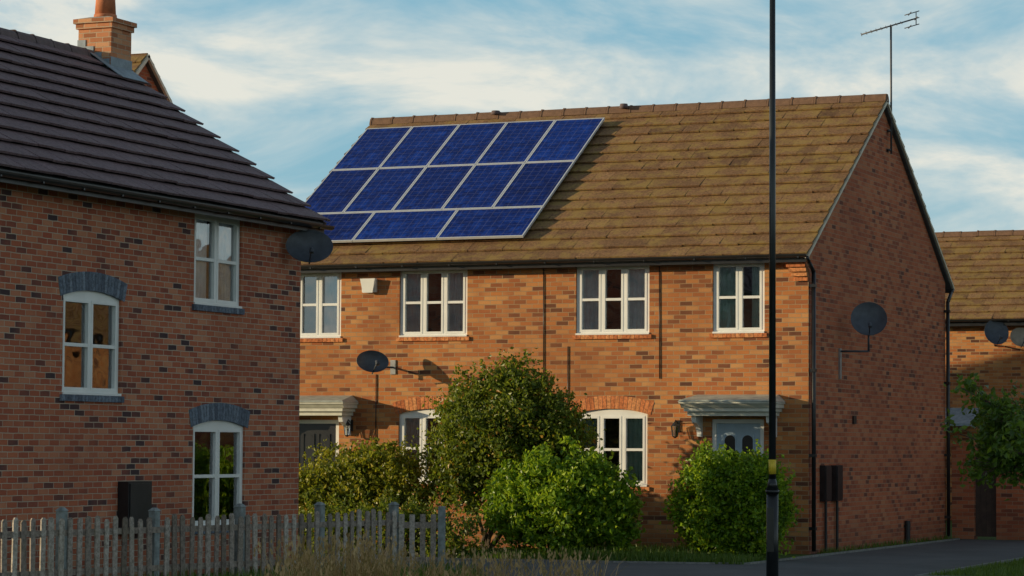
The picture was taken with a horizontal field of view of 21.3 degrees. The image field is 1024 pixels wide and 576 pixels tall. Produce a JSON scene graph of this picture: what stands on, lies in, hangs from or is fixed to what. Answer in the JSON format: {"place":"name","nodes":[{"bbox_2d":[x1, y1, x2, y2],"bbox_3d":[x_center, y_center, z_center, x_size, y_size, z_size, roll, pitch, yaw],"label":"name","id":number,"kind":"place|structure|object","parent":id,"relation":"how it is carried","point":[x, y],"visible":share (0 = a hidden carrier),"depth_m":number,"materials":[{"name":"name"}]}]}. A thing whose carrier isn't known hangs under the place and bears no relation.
{"place":"outdoors","nodes":[
{"label":"outdoors","id":0,"kind":"place"},
{"bbox_2d":[96,558,538,575],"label":"verge grass","id":1,"kind":"structure","parent":0,"point":[420,573],"depth_m":33.84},
{"bbox_2d":[250,529,626,575],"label":"dry grass","id":2,"kind":"structure","parent":0,"point":[352,568],"depth_m":28.25,"materials":[{"name":"plant"}]},
{"bbox_2d":[0,0,1023,231],"label":"sky","id":3,"kind":"structure","parent":0,"point":[290,86],"materials":[{"name":"blue"}]},
{"bbox_2d":[298,546,806,559],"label":"garden lawn","id":4,"kind":"structure","parent":0,"point":[789,555],"depth_m":44.16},
{"bbox_2d":[298,435,441,548],"bbox_3d":[-2.761,3.427,45.368,3.502,1.950,1.986,-1,-4,23],"label":"hedge shrub","id":5,"kind":"object","parent":4,"relation":"on","point":[362,470],"visible":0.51,"depth_m":44.97,"materials":[{"name":"green plant"}]},
{"bbox_2d":[298,483,486,556],"bbox_3d":[-1.950,3.701,43.315,3.510,1.178,1.584,-1,-4,23],"label":"shrub","id":6,"kind":"object","parent":4,"relation":"on","point":[453,540],"visible":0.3,"depth_m":42.97,"materials":[{"name":"green plant"}]},
{"bbox_2d":[407,347,605,550],"bbox_3d":[-0.034,2.661,44.491,2.636,3.397,2.875,2,-4,-31],"label":"tree","id":7,"kind":"object","parent":4,"relation":"on","point":[481,425],"visible":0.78,"depth_m":44.10,"materials":[{"name":"green plant"}]},
{"bbox_2d":[474,429,645,554],"bbox_3d":[0.747,3.268,43.261,2.954,2.062,1.971,-1,-4,23],"label":"laurel bush","id":8,"kind":"object","parent":4,"relation":"on","point":[540,499],"visible":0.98,"depth_m":42.77,"materials":[{"name":"green plant"}]},
{"bbox_2d":[658,438,803,558],"bbox_3d":[3.443,3.304,42.608,2.250,1.941,1.629,-1,-4,23],"label":"bush","id":9,"kind":"object","parent":4,"relation":"on","point":[719,500],"visible":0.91,"depth_m":42.30,"materials":[{"name":"green plant"}]},
{"bbox_2d":[195,520,1023,575],"bbox_3d":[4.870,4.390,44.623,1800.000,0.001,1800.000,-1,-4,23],"label":"ground","id":10,"kind":"structure","parent":0,"point":[986,538],"depth_m":52.95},
{"bbox_2d":[138,65,158,91],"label":"walls","id":11,"kind":"structure","parent":10,"relation":"on","point":[144,74],"depth_m":60.40,"materials":[{"name":"red brick"}]},
{"bbox_2d":[145,61,166,99],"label":"roof deck","id":12,"kind":"structure","parent":11,"relation":"on","point":[154,77],"depth_m":60.57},
{"bbox_2d":[146,54,172,102],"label":"verge","id":13,"kind":"structure","parent":12,"relation":"on","point":[157,76],"depth_m":60.57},
{"bbox_3d":[-13.117,-3.310,60.052,9.180,3.783,4.192,-1,-4,23],"label":"roof deck","id":14,"kind":"object","parent":11,"relation":"attached to","visible":0},
{"bbox_2d":[131,54,146,71],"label":"roof tiles","id":15,"kind":"object","parent":14,"relation":"on","point":[136,60],"visible":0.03,"depth_m":60.01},
{"bbox_2d":[135,54,149,73],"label":"verge","id":16,"kind":"structure","parent":14,"relation":"on","point":[142,65],"depth_m":59.91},
{"bbox_2d":[0,182,300,575],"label":"front wall","id":17,"kind":"structure","parent":10,"relation":"on","point":[179,358],"depth_m":35.39,"materials":[{"name":"red brick"}]},
{"bbox_2d":[64,302,110,388],"bbox_3d":[-6.002,0.709,34.651,1.280,1.820,1.870,-1,-4,23],"label":"room interior","id":18,"kind":"object","parent":17,"relation":"attached to","point":[73,362],"visible":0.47,"depth_m":35.48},
{"bbox_2d":[62,291,120,395],"bbox_3d":[-5.343,0.697,34.367,0.125,1.316,1.366,-1,-4,23],"label":"window frame","id":19,"kind":"object","parent":17,"relation":"attached to","point":[88,299],"visible":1,"depth_m":34.37,"materials":[{"name":"plastic"}]},
{"bbox_2d":[60,394,123,402],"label":"sill","id":20,"kind":"structure","parent":17,"relation":"attached to","point":[89,398],"depth_m":34.25,"materials":[{"name":"grey brick"}]},
{"bbox_2d":[58,272,127,301],"bbox_3d":[-5.343,-0.031,34.410,0.108,0.342,1.631,-1,-4,23],"label":"arch header","id":21,"kind":"object","parent":17,"relation":"attached to","point":[115,287],"visible":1,"depth_m":34.39,"materials":[{"name":"blue brick"}]},
{"bbox_2d":[117,481,151,527],"bbox_3d":[-4.860,2.828,35.059,0.173,0.670,0.580,-1,-4,23],"label":"meter box","id":22,"kind":"object","parent":17,"relation":"attached to","point":[135,500],"visible":0.64,"depth_m":34.89,"materials":[{"name":"black plastic"}]},
{"bbox_2d":[0,40,321,222],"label":"roof deck","id":23,"kind":"structure","parent":17,"relation":"on","point":[142,191],"depth_m":37.10,"materials":[{"name":"tile"}]},
{"bbox_2d":[206,221,209,298],"bbox_3d":[-4.733,-0.362,37.637,1.280,1.760,1.810,-1,-4,23],"label":"room interior","id":24,"kind":"object","parent":17,"relation":"attached to","point":[208,265],"visible":0.16,"depth_m":38.44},
{"bbox_2d":[195,220,231,300],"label":"curtains","id":25,"kind":"object","parent":24,"relation":"hanging from","point":[225,270],"visible":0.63,"depth_m":37.63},
{"bbox_2d":[194,432,235,520],"bbox_3d":[-4.712,2.558,37.554,1.280,1.960,1.940,-1,-4,23],"label":"room interior","id":26,"kind":"object","parent":17,"relation":"attached to","point":[202,486],"visible":0.2,"depth_m":38.40,"materials":[{"name":"glass"}]},
{"bbox_2d":[192,420,242,525],"bbox_3d":[-4.053,2.546,37.270,0.125,1.456,1.436,-1,-4,23],"label":"window frame","id":27,"kind":"object","parent":17,"relation":"attached to","point":[215,428],"visible":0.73,"depth_m":37.27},
{"bbox_2d":[194,213,241,308],"bbox_3d":[-4.074,-0.374,37.353,0.125,1.256,1.306,-1,-4,23],"label":"window frame","id":28,"kind":"object","parent":17,"relation":"attached to","point":[214,261],"visible":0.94,"depth_m":37.36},
{"bbox_2d":[192,304,244,314],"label":"sill","id":29,"kind":"structure","parent":17,"relation":"attached to","point":[217,309],"depth_m":37.25,"materials":[{"name":"grey brick"}]},
{"bbox_2d":[189,403,249,427],"bbox_3d":[-4.052,1.748,37.318,0.108,0.342,1.694,-1,-4,23],"label":"arch header","id":30,"kind":"object","parent":17,"relation":"attached to","point":[237,415],"visible":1,"depth_m":37.28,"materials":[{"name":"blue brick"}]},
{"bbox_2d":[286,229,332,263],"bbox_3d":[-2.985,-0.593,38.995,0.684,0.510,0.553,-2,-4,31],"label":"satellite dish","id":31,"kind":"object","parent":17,"relation":"attached to","point":[309,246],"visible":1,"depth_m":39.05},
{"bbox_2d":[0,502,445,575],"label":"picket fence","id":32,"kind":"object","parent":10,"relation":"on","point":[64,532],"visible":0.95,"depth_m":32.68,"materials":[{"name":"grey wood"}]},
{"bbox_2d":[299,262,808,554],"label":"front wall","id":33,"kind":"structure","parent":10,"relation":"on","point":[505,309],"depth_m":46.21,"materials":[{"name":"orange brick"}]},
{"bbox_2d":[304,277,315,332],"bbox_3d":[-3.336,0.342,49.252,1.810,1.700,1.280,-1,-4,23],"label":"window pane","id":34,"kind":"structure","parent":33,"relation":"attached to","point":[309,298],"depth_m":50.12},
{"bbox_2d":[299,420,338,455],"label":"door frame","id":35,"kind":"object","parent":33,"relation":"in","point":[336,422],"visible":0.2,"depth_m":48.29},
{"bbox_2d":[299,424,335,470],"bbox_3d":[-3.476,3.426,48.372,0.796,2.018,0.060,-1,-4,23],"label":"door","id":36,"kind":"structure","parent":35,"relation":"in","point":[316,432],"depth_m":48.42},
{"bbox_2d":[300,272,340,337],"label":"window frame","id":37,"kind":"object","parent":33,"relation":"attached to","point":[320,304],"visible":0.65,"depth_m":48.50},
{"bbox_2d":[300,338,342,341],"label":"sill","id":38,"kind":"structure","parent":33,"relation":"attached to","point":[321,339],"depth_m":48.37,"materials":[{"name":"orange brick"}]},
{"bbox_2d":[299,402,357,415],"bbox_3d":[-3.602,2.142,48.101,1.670,0.230,0.600,-1,-4,23],"label":"door hood cornice","id":39,"kind":"structure","parent":33,"relation":"attached to","point":[326,408],"depth_m":47.78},
{"bbox_2d":[300,395,358,402],"bbox_3d":[-3.605,1.960,48.102,1.690,0.127,0.620,-1,-4,23],"label":"door hood roof","id":40,"kind":"structure","parent":39,"relation":"on","point":[335,398],"depth_m":47.92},
{"bbox_2d":[323,276,336,332],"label":"curtains","id":41,"kind":"object","parent":33,"relation":"attached to","point":[330,296],"visible":0.32,"depth_m":48.53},
{"bbox_2d":[338,416,350,435],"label":"hood brackets","id":42,"kind":"object","parent":33,"relation":"attached to","point":[342,420],"visible":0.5,"depth_m":47.91,"materials":[{"name":"white plastic"}]},
{"bbox_2d":[344,419,352,436],"bbox_3d":[-2.891,2.470,47.979,0.152,0.309,0.222,-1,-4,23],"label":"lantern","id":43,"kind":"object","parent":42,"relation":"attached to","point":[351,426],"depth_m":47.93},
{"bbox_2d":[360,278,376,292],"bbox_3d":[-2.546,-0.042,47.994,0.330,0.250,0.039,-1,-4,23],"label":"alarm box","id":44,"kind":"object","parent":33,"relation":"attached to","point":[367,285],"visible":1,"depth_m":47.97,"materials":[{"name":"white plastic"}]},
{"bbox_2d":[356,350,395,373],"bbox_3d":[-2.380,1.300,47.521,0.502,0.419,0.788,-1,-4,23],"label":"satellite dish","id":45,"kind":"object","parent":33,"relation":"attached to","point":[372,361],"visible":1,"depth_m":47.52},
{"bbox_2d":[406,418,419,471],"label":"curtains","id":46,"kind":"object","parent":33,"relation":"attached to","point":[412,424],"visible":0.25,"depth_m":47.74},
{"bbox_2d":[392,396,447,414],"bbox_3d":[-1.371,2.054,47.518,1.551,0.326,0.108,-1,-4,23],"label":"arch header","id":47,"kind":"object","parent":33,"relation":"attached to","point":[412,406],"visible":0.54,"depth_m":47.61,"materials":[{"name":"orange brick"}]},
{"bbox_2d":[399,409,446,483],"bbox_3d":[-1.377,2.769,47.473,1.306,1.306,0.125,-1,-4,23],"label":"window frame","id":48,"kind":"object","parent":33,"relation":"attached to","point":[422,415],"visible":0.29,"depth_m":47.58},
{"bbox_2d":[396,336,469,340],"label":"sill","id":49,"kind":"structure","parent":33,"relation":"attached to","point":[432,338],"depth_m":47.51,"materials":[{"name":"orange brick"}]},
{"bbox_2d":[427,418,439,477],"bbox_3d":[-1.092,2.809,48.130,1.810,1.810,1.280,-1,-4,23],"label":"room interior","id":50,"kind":"object","parent":33,"relation":"attached to","point":[429,420],"visible":0.08,"depth_m":48.99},
{"bbox_2d":[399,270,467,336],"bbox_3d":[-1.362,0.254,47.619,1.306,1.206,0.125,-1,-4,23],"label":"window frame","id":51,"kind":"object","parent":33,"relation":"attached to","point":[444,302],"visible":1,"depth_m":47.62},
{"bbox_2d":[428,274,440,331],"bbox_3d":[-1.078,0.293,48.277,1.810,1.710,1.280,-1,-4,23],"label":"room interior","id":52,"kind":"object","parent":33,"relation":"attached to","point":[434,310],"visible":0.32,"depth_m":49.12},
{"bbox_2d":[407,273,462,331],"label":"curtains","id":53,"kind":"object","parent":33,"relation":"attached to","point":[455,294],"visible":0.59,"depth_m":47.62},
{"bbox_2d":[543,269,543,374],"bbox_3d":[0.470,0.648,46.742,0.180,1.958,0.016,-1,-4,23],"label":"cable","id":54,"kind":"object","parent":33,"relation":"attached to","point":[543,320],"visible":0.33,"depth_m":46.71,"materials":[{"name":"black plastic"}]},
{"bbox_2d":[301,110,853,269],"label":"roof deck","id":55,"kind":"structure","parent":33,"relation":"on","point":[582,262],"depth_m":46.72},
{"bbox_2d":[301,101,885,264],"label":"roof tiles","id":56,"kind":"object","parent":55,"relation":"on","point":[640,197],"visible":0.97,"depth_m":47.72,"materials":[{"name":"tile"}]},
{"bbox_2d":[305,118,604,242],"bbox_3d":[-1.309,-1.969,49.898,4.948,2.557,3.874,-1,-4,23],"label":"solar panel array","id":57,"kind":"object","parent":56,"relation":"on","point":[467,181],"visible":0.92,"depth_m":49.83,"materials":[{"name":"glass"}]},
{"bbox_2d":[575,265,648,334],"bbox_3d":[1.726,0.194,46.285,1.336,1.206,0.125,-1,-4,23],"label":"window frame","id":58,"kind":"object","parent":33,"relation":"attached to","point":[603,299],"visible":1,"depth_m":46.29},
{"bbox_2d":[570,396,653,414],"bbox_3d":[1.699,1.994,46.192,1.560,0.326,0.108,-1,-4,23],"label":"arch header","id":59,"kind":"object","parent":33,"relation":"attached to","point":[613,402],"visible":0.91,"depth_m":46.11,"materials":[{"name":"orange brick"}]},
{"bbox_2d":[572,334,651,338],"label":"sill","id":60,"kind":"structure","parent":33,"relation":"attached to","point":[643,336],"depth_m":46.16,"materials":[{"name":"orange brick"}]},
{"bbox_2d":[582,418,642,480],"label":"curtains","id":61,"kind":"object","parent":33,"relation":"attached to","point":[635,438],"visible":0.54,"depth_m":46.08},
{"bbox_2d":[580,409,646,486],"bbox_3d":[1.693,2.710,46.147,1.316,1.306,0.125,-1,-4,23],"label":"window frame","id":62,"kind":"object","parent":33,"relation":"attached to","point":[601,415],"visible":0.58,"depth_m":46.07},
{"bbox_2d":[606,270,620,328],"bbox_3d":[2.011,0.234,46.943,1.840,1.710,1.280,-1,-4,23],"label":"room interior","id":63,"kind":"object","parent":33,"relation":"attached to","point":[613,317],"visible":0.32,"depth_m":47.74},
{"bbox_2d":[583,269,644,329],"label":"curtains","id":64,"kind":"object","parent":33,"relation":"attached to","point":[636,307],"visible":0.64,"depth_m":46.29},
{"bbox_2d":[301,257,949,292],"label":"fascia","id":65,"kind":"structure","parent":33,"relation":"attached to","point":[563,265],"depth_m":46.45,"materials":[{"name":"black plastic"}]},
{"bbox_2d":[301,253,806,268],"bbox_3d":[0.082,-0.440,46.618,10.360,0.067,0.120,-1,-4,23],"label":"gutter","id":66,"kind":"object","parent":65,"relation":"attached to","point":[645,259],"visible":0.82,"depth_m":46.29,"materials":[{"name":"black plastic"}]},
{"bbox_2d":[659,266,659,378],"bbox_3d":[2.487,0.580,45.873,0.026,1.900,0.016,-1,-4,23],"label":"cable","id":67,"kind":"object","parent":33,"relation":"attached to","point":[659,322],"visible":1,"depth_m":45.87,"materials":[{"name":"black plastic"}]},
{"bbox_2d":[671,420,679,437],"bbox_3d":[2.745,2.361,45.545,0.152,0.309,0.222,-1,-4,23],"label":"lantern","id":68,"kind":"object","parent":33,"relation":"attached to","point":[676,423],"depth_m":45.53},
{"bbox_2d":[678,402,784,415],"bbox_3d":[3.635,2.002,44.975,1.660,0.230,0.600,-1,-4,23],"label":"door hood cornice","id":69,"kind":"structure","parent":33,"relation":"attached to","point":[726,408],"depth_m":44.80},
{"bbox_2d":[677,394,784,401],"bbox_3d":[3.633,1.820,44.976,1.680,0.127,0.620,-1,-4,23],"label":"door hood roof","id":70,"kind":"structure","parent":69,"relation":"on","point":[735,398],"depth_m":44.89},
{"bbox_2d":[691,416,776,436],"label":"hood brackets","id":71,"kind":"object","parent":33,"relation":"attached to","point":[697,421],"visible":0.61,"depth_m":45.32,"materials":[{"name":"white plastic"}]},
{"bbox_2d":[709,333,766,337],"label":"sill","id":72,"kind":"structure","parent":33,"relation":"attached to","point":[731,335],"depth_m":45.29,"materials":[{"name":"orange brick"}]},
{"bbox_2d":[712,419,763,454],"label":"door frame","id":73,"kind":"object","parent":33,"relation":"in","point":[714,429],"visible":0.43,"depth_m":45.27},
{"bbox_2d":[717,423,759,532],"bbox_3d":[3.780,3.276,45.239,0.766,2.038,0.060,-1,-4,23],"label":"door","id":74,"kind":"structure","parent":73,"relation":"in","point":[738,432],"depth_m":45.27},
{"bbox_2d":[712,263,764,333],"bbox_3d":[3.796,0.154,45.391,0.906,1.206,0.125,-1,-4,23],"label":"window frame","id":75,"kind":"object","parent":33,"relation":"attached to","point":[739,297],"visible":1,"depth_m":45.38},
{"bbox_2d":[720,267,759,327],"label":"curtains","id":76,"kind":"object","parent":33,"relation":"attached to","point":[727,288],"visible":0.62,"depth_m":45.53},
{"bbox_2d":[744,267,751,327],"bbox_3d":[4.081,0.194,46.048,1.410,1.710,1.280,-1,-4,23],"label":"room interior","id":77,"kind":"object","parent":33,"relation":"attached to","point":[747,292],"visible":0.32,"depth_m":46.76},
{"bbox_2d":[784,262,807,280],"bbox_3d":[4.689,-0.304,44.871,0.357,0.369,0.250,-1,-4,23],"label":"corbel","id":78,"kind":"object","parent":33,"relation":"attached to","point":[797,270],"visible":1,"depth_m":44.85,"materials":[{"name":"orange brick"}]},
{"bbox_2d":[809,284,950,529],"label":"pipe brackets","id":79,"kind":"object","parent":33,"relation":"attached to","point":[815,370],"visible":1,"depth_m":44.86,"materials":[{"name":"black plastic"}]},
{"bbox_2d":[804,256,815,551],"bbox_3d":[4.896,1.893,44.620,0.071,4.861,0.453,-1,-4,23],"label":"downpipe","id":80,"kind":"object","parent":79,"relation":"attached to","point":[813,314],"visible":1,"depth_m":44.77,"materials":[{"name":"black plastic"}]},
{"bbox_2d":[946,289,954,535],"bbox_3d":[8.570,2.408,53.101,0.071,4.861,0.463,-1,-4,23],"label":"downpipe","id":81,"kind":"object","parent":79,"relation":"attached to","point":[948,396],"visible":0.84,"depth_m":52.91,"materials":[{"name":"black plastic"}]},
{"bbox_2d":[425,533,1023,575],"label":"grass","id":82,"kind":"structure","parent":10,"relation":"on","point":[658,553],"depth_m":41.73,"materials":[{"name":"plant"}]},
{"bbox_2d":[721,112,945,554],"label":"gable walls","id":83,"kind":"structure","parent":10,"relation":"on","point":[887,451],"depth_m":48.84,"materials":[{"name":"red brick"}]},
{"bbox_2d":[838,302,886,378],"bbox_3d":[5.922,0.882,46.179,0.821,1.312,0.553,-1,-4,23],"label":"satellite dish","id":84,"kind":"object","parent":83,"relation":"attached to","point":[868,318],"visible":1,"depth_m":46.34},
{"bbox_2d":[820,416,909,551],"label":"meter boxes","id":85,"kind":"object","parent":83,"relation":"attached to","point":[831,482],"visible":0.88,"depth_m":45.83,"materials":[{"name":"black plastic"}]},
{"bbox_2d":[861,11,918,153],"bbox_3d":[6.891,-3.754,49.508,1.062,2.626,0.350,0,-3,1],"label":"tv antenna","id":86,"kind":"object","parent":83,"relation":"attached to","point":[890,129],"visible":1,"depth_m":49.53,"materials":[{"name":"metal"}]},
{"bbox_2d":[884,106,951,289],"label":"roof deck","id":87,"kind":"structure","parent":83,"relation":"on","point":[924,217],"depth_m":51.34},
{"bbox_2d":[889,104,953,284],"bbox_3d":[2.978,-1.640,53.363,10.367,3.172,4.950,-1,-4,23],"label":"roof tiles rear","id":88,"kind":"object","parent":83,"relation":"on","point":[917,183],"visible":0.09,"depth_m":50.88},
{"bbox_2d":[369,94,888,124],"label":"ridge tiles","id":89,"kind":"object","parent":88,"relation":"on","point":[659,107],"visible":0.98,"depth_m":51.01,"materials":[{"name":"tile"}]},
{"bbox_2d":[803,100,954,288],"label":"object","id":90,"kind":"object","parent":88,"relation":"attached to","point":[850,173],"visible":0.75,"depth_m":49.27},
{"bbox_2d":[940,372,1023,500],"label":"street tree","id":91,"kind":"object","parent":10,"relation":"on","point":[999,438],"visible":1,"depth_m":39.97,"materials":[{"name":"green plant"}]},
{"bbox_2d":[945,325,1023,519],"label":"front wall","id":92,"kind":"structure","parent":10,"relation":"on","point":[974,349],"depth_m":66.49,"materials":[{"name":"orange brick"}]},
{"bbox_2d":[950,408,979,425],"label":"porch roof","id":93,"kind":"structure","parent":92,"relation":"attached to","point":[959,418],"depth_m":66.13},
{"bbox_2d":[984,320,1008,346],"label":"satellite dish","id":94,"kind":"object","parent":92,"relation":"attached to","point":[996,333],"visible":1,"depth_m":65.95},
{"bbox_2d":[1010,328,1023,346],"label":"satellite dish","id":95,"kind":"object","parent":92,"relation":"attached to","point":[1017,336],"visible":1,"depth_m":65.71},
{"bbox_2d":[952,446,1023,539],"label":"wall brickwork","id":96,"kind":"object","parent":10,"relation":"on","point":[1010,519],"depth_m":52.70,"materials":[{"name":"red brick"}]},
{"bbox_2d":[975,450,995,536],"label":"timber gate","id":97,"kind":"structure","parent":96,"relation":"attached to","point":[986,513],"depth_m":52.71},
{"bbox_2d":[605,418,618,478],"bbox_3d":[1.978,2.750,46.804,1.820,1.810,1.280,-1,-4,23],"label":"room interior","id":98,"kind":"object","parent":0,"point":[612,433],"visible":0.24,"depth_m":47.60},
{"bbox_2d":[383,539,1023,575],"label":"asphalt path","id":99,"kind":"structure","parent":0,"point":[913,560],"depth_m":40.79,"materials":[{"name":"asphalt"}]},
{"bbox_2d":[445,538,1022,575],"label":"path edging","id":100,"kind":"object","parent":99,"relation":"on","point":[826,554],"visible":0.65,"depth_m":41.76,"materials":[{"name":"concrete"}]},
{"bbox_2d":[765,0,778,575],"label":"street lamp","id":101,"kind":"object","parent":99,"relation":"on","point":[772,491],"visible":1,"depth_m":34.16,"materials":[{"name":"metal"}]},
{"bbox_2d":[767,508,773,551],"bbox_3d":[3.232,3.023,33.981,0.090,0.550,0.011,-1,-4,23],"label":"access door","id":102,"kind":"structure","parent":101,"relation":"in","point":[770,511],"depth_m":33.97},
{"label":"gable walls","id":103,"kind":"object","parent":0,"visible":0},
{"bbox_2d":[0,34,330,221],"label":"roof tiles","id":104,"kind":"object","parent":103,"relation":"on","point":[145,184],"visible":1,"depth_m":37.18,"materials":[{"name":"tile"}]},
{"bbox_2d":[0,27,95,57],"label":"ridge tiles","id":105,"kind":"object","parent":104,"relation":"on","point":[14,33],"visible":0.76,"depth_m":39.29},
{"bbox_2d":[73,17,136,68],"bbox_3d":[-6.110,-3.413,40.776,0.690,1.180,0.690,-1,-4,23],"label":"chimney stack","id":106,"kind":"object","parent":104,"relation":"on","point":[108,37],"visible":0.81,"depth_m":40.54,"materials":[{"name":"brick"}]},
{"bbox_2d":[80,16,110,18],"bbox_3d":[-6.107,-4.028,40.812,0.670,0.048,0.670,-1,-4,23],"label":"chimney flaunching","id":107,"kind":"object","parent":106,"relation":"on","point":[95,17],"visible":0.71,"depth_m":40.58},
{"bbox_2d":[94,0,116,17],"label":"chimney pot","id":108,"kind":"object","parent":107,"relation":"on","point":[105,7],"visible":0.8,"depth_m":40.69,"materials":[{"name":"ceramic"}]},
{"bbox_2d":[77,40,147,82],"bbox_3d":[-6.008,-3.389,40.654,0.873,0.620,0.750,-1,-4,23],"label":"chimney flashing","id":109,"kind":"object","parent":104,"relation":"on","point":[121,67],"visible":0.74,"depth_m":40.53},
{"bbox_2d":[0,169,323,232],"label":"fascia","id":110,"kind":"structure","parent":104,"relation":"attached to","point":[131,200],"depth_m":35.11,"materials":[{"name":"black plastic"}]},
{"bbox_2d":[0,170,334,229],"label":"gutter","id":111,"kind":"object","parent":110,"relation":"attached to","point":[78,186],"visible":1,"depth_m":35.03,"materials":[{"name":"black plastic"}]},
{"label":"walls","id":112,"kind":"object","parent":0,"visible":0},
{"bbox_2d":[937,235,1023,318],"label":"roof tiles","id":113,"kind":"object","parent":112,"relation":"on","point":[976,265],"visible":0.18,"depth_m":67.98,"materials":[{"name":"tile"}]},
{"bbox_2d":[935,230,1023,236],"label":"ridge tiles","id":114,"kind":"object","parent":113,"relation":"on","point":[980,233],"visible":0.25,"depth_m":69.92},
{"bbox_2d":[945,318,1023,325],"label":"fascia","id":115,"kind":"structure","parent":113,"relation":"attached to","point":[1014,323],"depth_m":66.22,"materials":[{"name":"black plastic"}]},
{"bbox_2d":[945,319,1023,321],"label":"gutter","id":116,"kind":"object","parent":113,"relation":"attached to","point":[972,320],"visible":0.14,"depth_m":66.11,"materials":[{"name":"black plastic"}]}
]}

